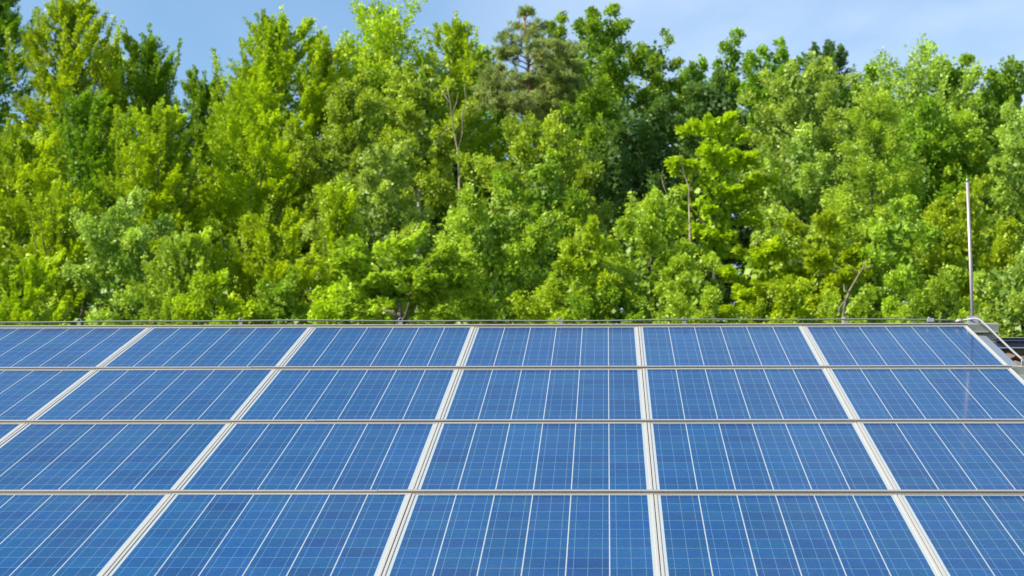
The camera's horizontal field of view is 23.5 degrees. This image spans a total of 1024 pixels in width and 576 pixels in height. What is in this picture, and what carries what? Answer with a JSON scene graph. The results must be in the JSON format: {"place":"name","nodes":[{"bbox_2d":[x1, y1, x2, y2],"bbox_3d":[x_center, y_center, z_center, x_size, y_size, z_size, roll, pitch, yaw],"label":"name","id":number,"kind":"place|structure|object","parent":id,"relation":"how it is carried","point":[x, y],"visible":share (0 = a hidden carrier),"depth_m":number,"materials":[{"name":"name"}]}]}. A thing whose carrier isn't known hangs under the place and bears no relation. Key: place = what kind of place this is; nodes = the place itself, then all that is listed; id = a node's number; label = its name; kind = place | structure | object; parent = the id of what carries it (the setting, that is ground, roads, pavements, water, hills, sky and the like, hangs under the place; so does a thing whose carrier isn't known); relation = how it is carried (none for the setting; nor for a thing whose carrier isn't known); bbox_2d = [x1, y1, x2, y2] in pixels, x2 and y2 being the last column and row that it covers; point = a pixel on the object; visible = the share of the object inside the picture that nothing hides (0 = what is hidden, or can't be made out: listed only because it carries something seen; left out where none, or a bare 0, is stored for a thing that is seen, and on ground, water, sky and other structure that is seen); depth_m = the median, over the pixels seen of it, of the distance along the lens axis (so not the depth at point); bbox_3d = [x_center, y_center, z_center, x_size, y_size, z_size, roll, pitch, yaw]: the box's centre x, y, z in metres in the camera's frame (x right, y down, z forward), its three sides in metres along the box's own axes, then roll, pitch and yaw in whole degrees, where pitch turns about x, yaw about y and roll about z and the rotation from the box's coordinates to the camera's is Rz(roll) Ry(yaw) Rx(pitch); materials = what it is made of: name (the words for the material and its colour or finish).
{"place":"outdoors","nodes":[
{"label":"outdoors","id":0,"kind":"place"},
{"bbox_2d":[0,0,1023,323],"label":"sky","id":1,"kind":"structure","parent":0,"point":[989,30],"materials":[{"name":"blue"}]},
{"bbox_3d":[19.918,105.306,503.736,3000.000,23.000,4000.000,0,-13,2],"label":"ground","id":2,"kind":"structure","parent":0,"visible":0},
{"bbox_2d":[0,0,66,235],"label":"beech tree","id":3,"kind":"object","parent":2,"relation":"on","point":[12,21],"visible":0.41,"depth_m":93.67,"materials":[{"name":"green plant"}]},
{"bbox_2d":[0,247,72,324],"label":"beech tree","id":4,"kind":"object","parent":2,"relation":"on","point":[23,297],"visible":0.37,"depth_m":63.06,"materials":[{"name":"green plant"}]},
{"bbox_2d":[0,117,102,307],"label":"beech tree","id":5,"kind":"object","parent":2,"relation":"on","point":[20,158],"visible":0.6,"depth_m":76.60,"materials":[{"name":"green plant"}]},
{"bbox_2d":[8,178,99,324],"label":"beech tree","id":6,"kind":"object","parent":2,"relation":"on","point":[52,226],"visible":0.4,"depth_m":68.36,"materials":[{"name":"green plant"}]},
{"bbox_2d":[0,0,125,311],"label":"beech tree","id":7,"kind":"object","parent":2,"relation":"on","point":[72,21],"visible":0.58,"depth_m":91.07,"materials":[{"name":"green plant"}]},
{"bbox_2d":[25,85,139,313],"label":"beech tree","id":8,"kind":"object","parent":2,"relation":"on","point":[82,147],"visible":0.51,"depth_m":85.42,"materials":[{"name":"green plant"}]},
{"bbox_2d":[77,34,152,313],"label":"beech tree","id":9,"kind":"object","parent":2,"relation":"on","point":[132,96],"visible":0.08,"depth_m":95.36,"materials":[{"name":"green plant"}]},
{"bbox_2d":[56,186,174,324],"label":"whitebeam tree","id":10,"kind":"object","parent":2,"relation":"on","point":[131,238],"visible":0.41,"depth_m":67.29,"materials":[{"name":"green plant"}]},
{"bbox_2d":[68,95,227,308],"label":"beech tree","id":11,"kind":"object","parent":2,"relation":"on","point":[149,169],"visible":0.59,"depth_m":78.67,"materials":[{"name":"green plant"}]},
{"bbox_2d":[95,22,212,244],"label":"beech tree","id":12,"kind":"object","parent":2,"relation":"on","point":[150,84],"visible":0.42,"depth_m":93.70,"materials":[{"name":"green plant"}]},
{"bbox_2d":[105,221,228,324],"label":"beech tree","id":13,"kind":"object","parent":2,"relation":"on","point":[195,246],"visible":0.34,"depth_m":66.00,"materials":[{"name":"green plant"}]},
{"bbox_2d":[166,64,229,246],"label":"beech tree","id":14,"kind":"object","parent":2,"relation":"on","point":[197,92],"visible":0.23,"depth_m":99.95,"materials":[{"name":"green plant"}]},
{"bbox_2d":[167,268,263,324],"bbox_3d":[-7.808,6.190,62.929,3.551,13.760,3.886,0,-13,2],"label":"hazel bush","id":15,"kind":"object","parent":2,"relation":"on","point":[208,288],"visible":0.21,"depth_m":63.71,"materials":[{"name":"green plant"}]},
{"bbox_2d":[181,69,287,281],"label":"beech tree","id":16,"kind":"object","parent":2,"relation":"on","point":[226,105],"visible":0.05,"depth_m":96.72,"materials":[{"name":"green plant"}]},
{"bbox_2d":[169,98,321,319],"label":"beech tree","id":17,"kind":"object","parent":2,"relation":"on","point":[251,143],"visible":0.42,"depth_m":81.44,"materials":[{"name":"green plant"}]},
{"bbox_2d":[199,5,328,236],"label":"beech tree","id":18,"kind":"object","parent":2,"relation":"on","point":[269,83],"visible":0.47,"depth_m":90.58,"materials":[{"name":"green plant"}]},
{"bbox_2d":[224,204,321,324],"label":"beech tree","id":19,"kind":"object","parent":2,"relation":"on","point":[265,248],"visible":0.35,"depth_m":67.28,"materials":[{"name":"green plant"}]},
{"bbox_2d":[249,264,314,324],"bbox_3d":[-6.007,6.154,63.708,2.902,13.870,2.661,7,-14,-26],"label":"hazel bush","id":20,"kind":"object","parent":2,"relation":"on","point":[280,293],"visible":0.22,"depth_m":64.61,"materials":[{"name":"green plant"}]},
{"bbox_2d":[253,150,383,323],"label":"beech tree","id":21,"kind":"object","parent":2,"relation":"on","point":[304,250],"visible":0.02,"depth_m":96.69,"materials":[{"name":"green plant"}]},
{"bbox_2d":[281,33,368,306],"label":"beech tree","id":22,"kind":"object","parent":2,"relation":"on","point":[331,71],"visible":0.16,"depth_m":93.27,"materials":[{"name":"green plant"}]},
{"bbox_2d":[297,174,376,323],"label":"beech tree","id":23,"kind":"object","parent":2,"relation":"on","point":[335,221],"visible":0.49,"depth_m":69.67,"materials":[{"name":"green plant"}]},
{"bbox_2d":[283,66,412,253],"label":"lime tree","id":24,"kind":"object","parent":2,"relation":"on","point":[346,129],"visible":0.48,"depth_m":82.36,"materials":[{"name":"green plant"}]},
{"bbox_2d":[303,274,411,324],"bbox_3d":[-4.504,6.025,61.855,4.009,13.658,2.898,-5,-14,24],"label":"hazel bush","id":25,"kind":"object","parent":2,"relation":"on","point":[322,302],"visible":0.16,"depth_m":62.36,"materials":[{"name":"green plant"}]},
{"bbox_2d":[297,139,450,299],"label":"hazel tree","id":26,"kind":"object","parent":2,"relation":"on","point":[376,182],"visible":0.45,"depth_m":74.75,"materials":[{"name":"green plant"}]},
{"bbox_2d":[381,299,409,323],"bbox_3d":[-2.725,6.253,58.591,0.847,12.358,0.542,10,-16,-35],"label":"dead tree","id":27,"kind":"object","parent":2,"relation":"on","point":[398,315],"visible":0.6,"depth_m":59.87,"materials":[{"name":"wood"}]},
{"bbox_2d":[322,0,471,319],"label":"beech tree","id":28,"kind":"object","parent":2,"relation":"on","point":[386,37],"visible":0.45,"depth_m":93.08,"materials":[{"name":"green plant"}]},
{"bbox_2d":[324,221,480,323],"bbox_3d":[-2.689,5.387,60.035,3.831,14.445,3.363,0,-13,2],"label":"cherry tree","id":29,"kind":"object","parent":2,"relation":"on","point":[426,290],"visible":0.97,"depth_m":60.67,"materials":[{"name":"green plant"}]},
{"bbox_2d":[350,59,480,311],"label":"lime tree","id":30,"kind":"object","parent":2,"relation":"on","point":[426,158],"visible":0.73,"depth_m":85.72,"materials":[{"name":"green plant"}]},
{"bbox_2d":[355,186,503,323],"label":"oak tree","id":31,"kind":"object","parent":2,"relation":"on","point":[441,209],"depth_m":97.97,"materials":[{"name":"green plant"}]},
{"bbox_2d":[443,85,469,318],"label":"bare tree","id":32,"kind":"object","parent":2,"relation":"on","point":[455,138],"visible":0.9,"depth_m":83.45,"materials":[{"name":"grey plant"}]},
{"bbox_2d":[408,11,517,323],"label":"beech tree","id":33,"kind":"object","parent":2,"relation":"on","point":[459,63],"visible":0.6,"depth_m":95.43,"materials":[{"name":"green plant"}]},
{"bbox_2d":[412,44,530,302],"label":"oak tree","id":34,"kind":"object","parent":2,"relation":"on","point":[480,190],"visible":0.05,"depth_m":101.05,"materials":[{"name":"green plant"}]},
{"bbox_2d":[413,181,571,323],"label":"lime tree","id":35,"kind":"object","parent":2,"relation":"on","point":[474,306],"visible":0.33,"depth_m":67.54,"materials":[{"name":"green plant"}]},
{"bbox_2d":[412,109,619,273],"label":"lime tree","id":36,"kind":"object","parent":2,"relation":"on","point":[520,138],"visible":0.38,"depth_m":77.05,"materials":[{"name":"green plant"}]},
{"bbox_2d":[469,4,597,168],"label":"pine tree","id":37,"kind":"object","parent":2,"relation":"on","point":[495,88],"visible":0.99,"depth_m":83.25,"materials":[{"name":"green plant"}]},
{"bbox_2d":[489,147,594,323],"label":"lime tree","id":38,"kind":"object","parent":2,"relation":"on","point":[574,201],"visible":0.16,"depth_m":73.83,"materials":[{"name":"green plant"}]},
{"bbox_2d":[531,10,584,305],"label":"oak tree","id":39,"kind":"object","parent":2,"relation":"on","point":[560,30],"visible":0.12,"depth_m":98.50,"materials":[{"name":"green plant"}]},
{"bbox_2d":[506,213,646,323],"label":"lime tree","id":40,"kind":"object","parent":2,"relation":"on","point":[578,267],"visible":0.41,"depth_m":65.25,"materials":[{"name":"green plant"}]},
{"bbox_2d":[513,1,662,296],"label":"oak tree","id":41,"kind":"object","parent":2,"relation":"on","point":[607,89],"visible":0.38,"depth_m":92.78,"materials":[{"name":"green plant"}]},
{"bbox_2d":[564,269,653,323],"bbox_3d":[2.617,6.085,63.808,4.143,13.578,3.459,0,-13,2],"label":"hazel bush","id":42,"kind":"object","parent":2,"relation":"on","point":[614,296],"visible":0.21,"depth_m":64.84,"materials":[{"name":"green plant"}]},
{"bbox_2d":[549,186,735,323],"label":"lime tree","id":43,"kind":"object","parent":2,"relation":"on","point":[651,228],"visible":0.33,"depth_m":68.28,"materials":[{"name":"green plant"}]},
{"bbox_2d":[569,93,721,304],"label":"oak tree","id":44,"kind":"object","parent":2,"relation":"on","point":[645,145],"visible":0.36,"depth_m":85.32,"materials":[{"name":"green plant"}]},
{"bbox_2d":[614,27,692,306],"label":"oak tree","id":45,"kind":"object","parent":2,"relation":"on","point":[656,61],"visible":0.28,"depth_m":97.01,"materials":[{"name":"green plant"}]},
{"bbox_2d":[669,53,714,220],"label":"oak tree","id":46,"kind":"object","parent":2,"relation":"on","point":[692,73],"visible":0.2,"depth_m":99.14,"materials":[{"name":"green plant"}]},
{"bbox_2d":[652,251,750,323],"bbox_3d":[4.488,5.829,62.332,2.934,13.779,2.832,-12,-18,43],"label":"hazel bush","id":47,"kind":"object","parent":2,"relation":"on","point":[676,298],"visible":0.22,"depth_m":63.10,"materials":[{"name":"green plant"}]},
{"bbox_2d":[665,64,775,323],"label":"oak tree","id":48,"kind":"object","parent":2,"relation":"on","point":[717,100],"visible":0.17,"depth_m":90.85,"materials":[{"name":"green plant"}]},
{"bbox_2d":[662,110,781,323],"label":"maple tree","id":49,"kind":"object","parent":2,"relation":"on","point":[716,208],"visible":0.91,"depth_m":72.78,"materials":[{"name":"green plant"}]},
{"bbox_2d":[704,26,761,292],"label":"oak tree","id":50,"kind":"object","parent":2,"relation":"on","point":[733,54],"visible":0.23,"depth_m":96.64,"materials":[{"name":"green plant"}]},
{"bbox_2d":[712,234,816,323],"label":"maple tree","id":51,"kind":"object","parent":2,"relation":"on","point":[755,266],"visible":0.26,"depth_m":67.25,"materials":[{"name":"green plant"}]},
{"bbox_2d":[723,275,824,323],"bbox_3d":[6.787,6.012,62.609,2.966,13.260,3.123,-7,-15,30],"label":"hazel bush","id":52,"kind":"object","parent":2,"relation":"on","point":[788,296],"visible":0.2,"depth_m":63.75,"materials":[{"name":"green plant"}]},
{"bbox_2d":[721,35,836,316],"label":"oak tree","id":53,"kind":"object","parent":2,"relation":"on","point":[752,60],"visible":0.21,"depth_m":93.91,"materials":[{"name":"green plant"}]},
{"bbox_2d":[723,57,851,313],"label":"oak tree","id":54,"kind":"object","parent":2,"relation":"on","point":[749,230],"visible":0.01,"depth_m":96.79,"materials":[{"name":"green plant"}]},
{"bbox_2d":[722,50,884,238],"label":"whitebeam tree","id":55,"kind":"object","parent":2,"relation":"on","point":[830,123],"visible":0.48,"depth_m":85.30,"materials":[{"name":"green plant"}]},
{"bbox_2d":[738,121,869,283],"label":"whitebeam tree","id":56,"kind":"object","parent":2,"relation":"on","point":[796,195],"visible":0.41,"depth_m":77.83,"materials":[{"name":"green plant"}]},
{"bbox_2d":[748,208,881,322],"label":"hawthorn tree","id":57,"kind":"object","parent":2,"relation":"on","point":[823,252],"visible":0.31,"depth_m":66.84,"materials":[{"name":"green plant"}]},
{"bbox_2d":[801,39,856,155],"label":"larch tree","id":58,"kind":"object","parent":2,"relation":"on","point":[840,55],"visible":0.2,"depth_m":98.39,"materials":[{"name":"green plant"}]},
{"bbox_2d":[652,337,1023,484],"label":"outbuilding","id":59,"kind":"structure","parent":2,"relation":"on","point":[1016,344],"depth_m":15.10,"materials":[{"name":"brown tile"}]},
{"bbox_2d":[0,323,998,341],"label":"mounting rail","id":60,"kind":"object","parent":59,"relation":"attached to","point":[980,329],"visible":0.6,"depth_m":15.25,"materials":[{"name":"metal"}]},
{"bbox_2d":[966,178,978,322],"bbox_3d":[2.841,-0.215,15.287,0.084,0.962,0.046,0,-13,2],"label":"lightning rod","id":61,"kind":"object","parent":60,"relation":"attached to","point":[970,254],"visible":1,"depth_m":15.28,"materials":[{"name":"metal"}]},
{"bbox_2d":[0,489,1023,495],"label":"mounting rail","id":62,"kind":"object","parent":59,"relation":"attached to","point":[462,491],"visible":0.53,"depth_m":10.31,"materials":[{"name":"metal"}]},
{"bbox_2d":[0,423,25,442],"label":"solar panel","id":63,"kind":"object","parent":62,"relation":"on","point":[7,430],"visible":0.59,"depth_m":11.90,"materials":[{"name":"glass"}]},
{"bbox_2d":[0,423,231,489],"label":"solar panel","id":64,"kind":"object","parent":62,"relation":"on","point":[101,456],"visible":0.73,"depth_m":11.24,"materials":[{"name":"glass"}]},
{"bbox_2d":[176,423,438,489],"bbox_3d":[-0.891,0.775,11.184,1.007,0.040,1.640,0,7,2],"label":"solar panel","id":65,"kind":"object","parent":62,"relation":"on","point":[307,456],"visible":0.71,"depth_m":11.13,"materials":[{"name":"glass"}]},
{"bbox_2d":[415,422,652,489],"bbox_3d":[0.119,0.772,11.145,1.007,0.040,1.640,0,7,2],"label":"solar panel","id":66,"kind":"object","parent":62,"relation":"on","point":[570,456],"visible":0.82,"depth_m":11.10,"materials":[{"name":"glass"}]},
{"bbox_2d":[648,422,893,489],"bbox_3d":[1.128,0.770,11.106,1.007,0.038,1.640,0,7,2],"label":"solar panel","id":67,"kind":"object","parent":62,"relation":"on","point":[762,456],"visible":0.77,"depth_m":11.06,"materials":[{"name":"glass"}]},
{"bbox_2d":[857,422,1023,489],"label":"solar panel","id":68,"kind":"object","parent":62,"relation":"on","point":[949,455],"visible":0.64,"depth_m":11.11,"materials":[{"name":"glass"}]},
{"bbox_2d":[0,419,1023,429],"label":"mounting rail","id":69,"kind":"object","parent":59,"relation":"attached to","point":[498,420],"visible":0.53,"depth_m":11.96,"materials":[{"name":"metal"}]},
{"bbox_2d":[0,369,95,419],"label":"solar panel","id":70,"kind":"object","parent":69,"relation":"on","point":[28,394],"visible":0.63,"depth_m":13.09,"materials":[{"name":"glass"}]},
{"bbox_2d":[31,369,276,419],"bbox_3d":[-1.837,0.570,12.869,1.007,0.039,1.640,0,7,2],"label":"solar panel","id":71,"kind":"object","parent":69,"relation":"on","point":[163,394],"visible":0.7,"depth_m":12.84,"materials":[{"name":"glass"}]},
{"bbox_2d":[235,369,458,419],"bbox_3d":[-0.828,0.569,12.830,1.007,0.038,1.640,0,7,2],"label":"solar panel","id":72,"kind":"object","parent":69,"relation":"on","point":[298,394],"visible":0.8,"depth_m":12.81,"materials":[{"name":"glass"}]},
{"bbox_2d":[441,369,645,418],"bbox_3d":[0.181,0.566,12.791,1.007,0.038,1.640,0,7,2],"label":"solar panel","id":73,"kind":"object","parent":69,"relation":"on","point":[546,393],"visible":0.81,"depth_m":12.77,"materials":[{"name":"glass"}]},
{"bbox_2d":[642,368,853,418],"bbox_3d":[1.191,0.562,12.752,1.007,0.038,1.640,0,7,2],"label":"solar panel","id":74,"kind":"object","parent":69,"relation":"on","point":[741,393],"visible":0.84,"depth_m":12.73,"materials":[{"name":"glass"}]},
{"bbox_2d":[827,368,1023,418],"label":"solar panel","id":75,"kind":"object","parent":69,"relation":"on","point":[931,393],"visible":0.7,"depth_m":12.74,"materials":[{"name":"glass"}]},
{"bbox_2d":[0,365,1023,375],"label":"mounting rail","id":76,"kind":"object","parent":59,"relation":"attached to","point":[1019,370],"visible":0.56,"depth_m":13.60,"materials":[{"name":"metal"}]},
{"bbox_2d":[0,327,149,366],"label":"solar panel","id":77,"kind":"object","parent":76,"relation":"on","point":[61,347],"visible":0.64,"depth_m":14.63,"materials":[{"name":"glass"}]},
{"bbox_2d":[100,327,311,366],"bbox_3d":[-1.774,0.363,14.514,1.007,0.038,1.640,0,7,2],"label":"solar panel","id":78,"kind":"object","parent":76,"relation":"on","point":[207,346],"visible":0.68,"depth_m":14.50,"materials":[{"name":"glass"}]},
{"bbox_2d":[280,327,474,365],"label":"solar panel","id":79,"kind":"object","parent":76,"relation":"on","point":[381,346],"visible":0.78,"depth_m":14.47,"materials":[{"name":"glass"}]},
{"bbox_2d":[461,326,641,365],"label":"solar panel","id":80,"kind":"object","parent":76,"relation":"on","point":[556,346],"visible":0.83,"depth_m":14.43,"materials":[{"name":"glass"}]},
{"bbox_2d":[639,326,823,365],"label":"solar panel","id":81,"kind":"object","parent":76,"relation":"on","point":[714,345],"visible":0.82,"depth_m":14.40,"materials":[{"name":"glass"}]},
{"bbox_2d":[803,326,1007,364],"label":"solar panel","id":82,"kind":"object","parent":76,"relation":"on","point":[899,345],"visible":0.73,"depth_m":14.35,"materials":[{"name":"glass"}]},
{"bbox_2d":[978,335,1023,379],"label":"flashing strip","id":83,"kind":"object","parent":59,"relation":"attached to","point":[998,351],"visible":0.49,"depth_m":14.37,"materials":[{"name":"silver metal"}]},
{"bbox_3d":[-1.399,1.162,8.739,8.340,0.212,0.056,0,7,2],"label":"rail","id":84,"kind":"object","parent":59,"relation":"attached to","visible":0},
{"bbox_2d":[0,494,171,575],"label":"solar panel","id":85,"kind":"object","parent":84,"relation":"on","point":[68,534],"visible":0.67,"depth_m":9.70,"materials":[{"name":"glass"}]},
{"bbox_2d":[104,493,411,575],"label":"solar panel","id":86,"kind":"object","parent":84,"relation":"on","point":[267,534],"visible":0.94,"depth_m":9.57,"materials":[{"name":"glass"}]},
{"bbox_2d":[382,494,660,575],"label":"solar panel","id":87,"kind":"object","parent":84,"relation":"on","point":[526,534],"visible":1,"depth_m":9.53,"materials":[{"name":"glass"}]},
{"bbox_2d":[654,494,942,575],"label":"solar panel","id":88,"kind":"object","parent":84,"relation":"on","point":[788,535],"visible":1,"depth_m":9.50,"materials":[{"name":"glass"}]},
{"bbox_2d":[897,494,1023,575],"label":"solar panel","id":89,"kind":"object","parent":84,"relation":"on","point":[971,534],"visible":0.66,"depth_m":9.58,"materials":[{"name":"glass"}]},
{"bbox_2d":[814,283,915,322],"bbox_3d":[9.109,6.117,61.606,3.038,12.826,2.627,-9,-16,34],"label":"hazel bush","id":90,"kind":"object","parent":2,"relation":"on","point":[860,304],"visible":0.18,"depth_m":62.48,"materials":[{"name":"green plant"}]},
{"bbox_2d":[813,83,933,294],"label":"maple tree","id":91,"kind":"object","parent":2,"relation":"on","point":[873,171],"visible":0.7,"depth_m":75.63,"materials":[{"name":"green plant"}]},
{"bbox_2d":[829,62,927,318],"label":"oak tree","id":92,"kind":"object","parent":2,"relation":"on","point":[871,71],"visible":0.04,"depth_m":97.09,"materials":[{"name":"green plant"}]},
{"bbox_2d":[842,192,951,322],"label":"lime tree","id":93,"kind":"object","parent":2,"relation":"on","point":[898,279],"visible":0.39,"depth_m":66.72,"materials":[{"name":"green plant"}]},
{"bbox_2d":[838,33,994,322],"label":"willow tree","id":94,"kind":"object","parent":2,"relation":"on","point":[908,100],"visible":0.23,"depth_m":91.92,"materials":[{"name":"green plant"}]},
{"bbox_2d":[854,94,981,283],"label":"oak tree","id":95,"kind":"object","parent":2,"relation":"on","point":[924,127],"visible":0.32,"depth_m":78.76,"materials":[{"name":"green plant"}]},
{"bbox_2d":[883,95,1023,277],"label":"oak tree","id":96,"kind":"object","parent":2,"relation":"on","point":[980,154],"visible":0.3,"depth_m":79.09,"materials":[{"name":"green plant"}]},
{"bbox_2d":[904,263,1012,336],"bbox_3d":[10.694,5.750,60.060,2.942,13.114,2.429,4,-13,-16],"label":"hazel bush","id":97,"kind":"object","parent":2,"relation":"on","point":[942,298],"visible":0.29,"depth_m":60.79,"materials":[{"name":"green plant"}]},
{"bbox_2d":[905,174,1023,323],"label":"lime tree","id":98,"kind":"object","parent":2,"relation":"on","point":[957,232],"visible":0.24,"depth_m":68.03,"materials":[{"name":"green plant"}]},
{"bbox_2d":[924,52,1008,208],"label":"oak tree","id":99,"kind":"object","parent":2,"relation":"on","point":[957,74],"visible":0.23,"depth_m":92.68,"materials":[{"name":"green plant"}]},
{"bbox_2d":[958,101,1023,293],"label":"whitebeam tree","id":100,"kind":"object","parent":2,"relation":"on","point":[1013,145],"visible":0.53,"depth_m":76.43,"materials":[{"name":"green plant"}]},
{"bbox_2d":[969,248,1023,336],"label":"whitebeam tree","id":101,"kind":"object","parent":2,"relation":"on","point":[1011,306],"visible":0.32,"depth_m":63.03,"materials":[{"name":"green plant"}]},
{"bbox_2d":[975,54,1023,314],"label":"oak tree","id":102,"kind":"object","parent":2,"relation":"on","point":[1005,86],"visible":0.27,"depth_m":94.17,"materials":[{"name":"green plant"}]},
{"bbox_3d":[-2.706,0.213,15.412,0.033,0.048,0.016,0,-13,2],"label":"wire clip","id":103,"kind":"object","parent":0,"visible":0},
{"bbox_2d":[0,318,962,322],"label":"conductor wire","id":104,"kind":"object","parent":103,"relation":"attached to","point":[461,320],"visible":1,"depth_m":15.32,"materials":[{"name":"metal"}]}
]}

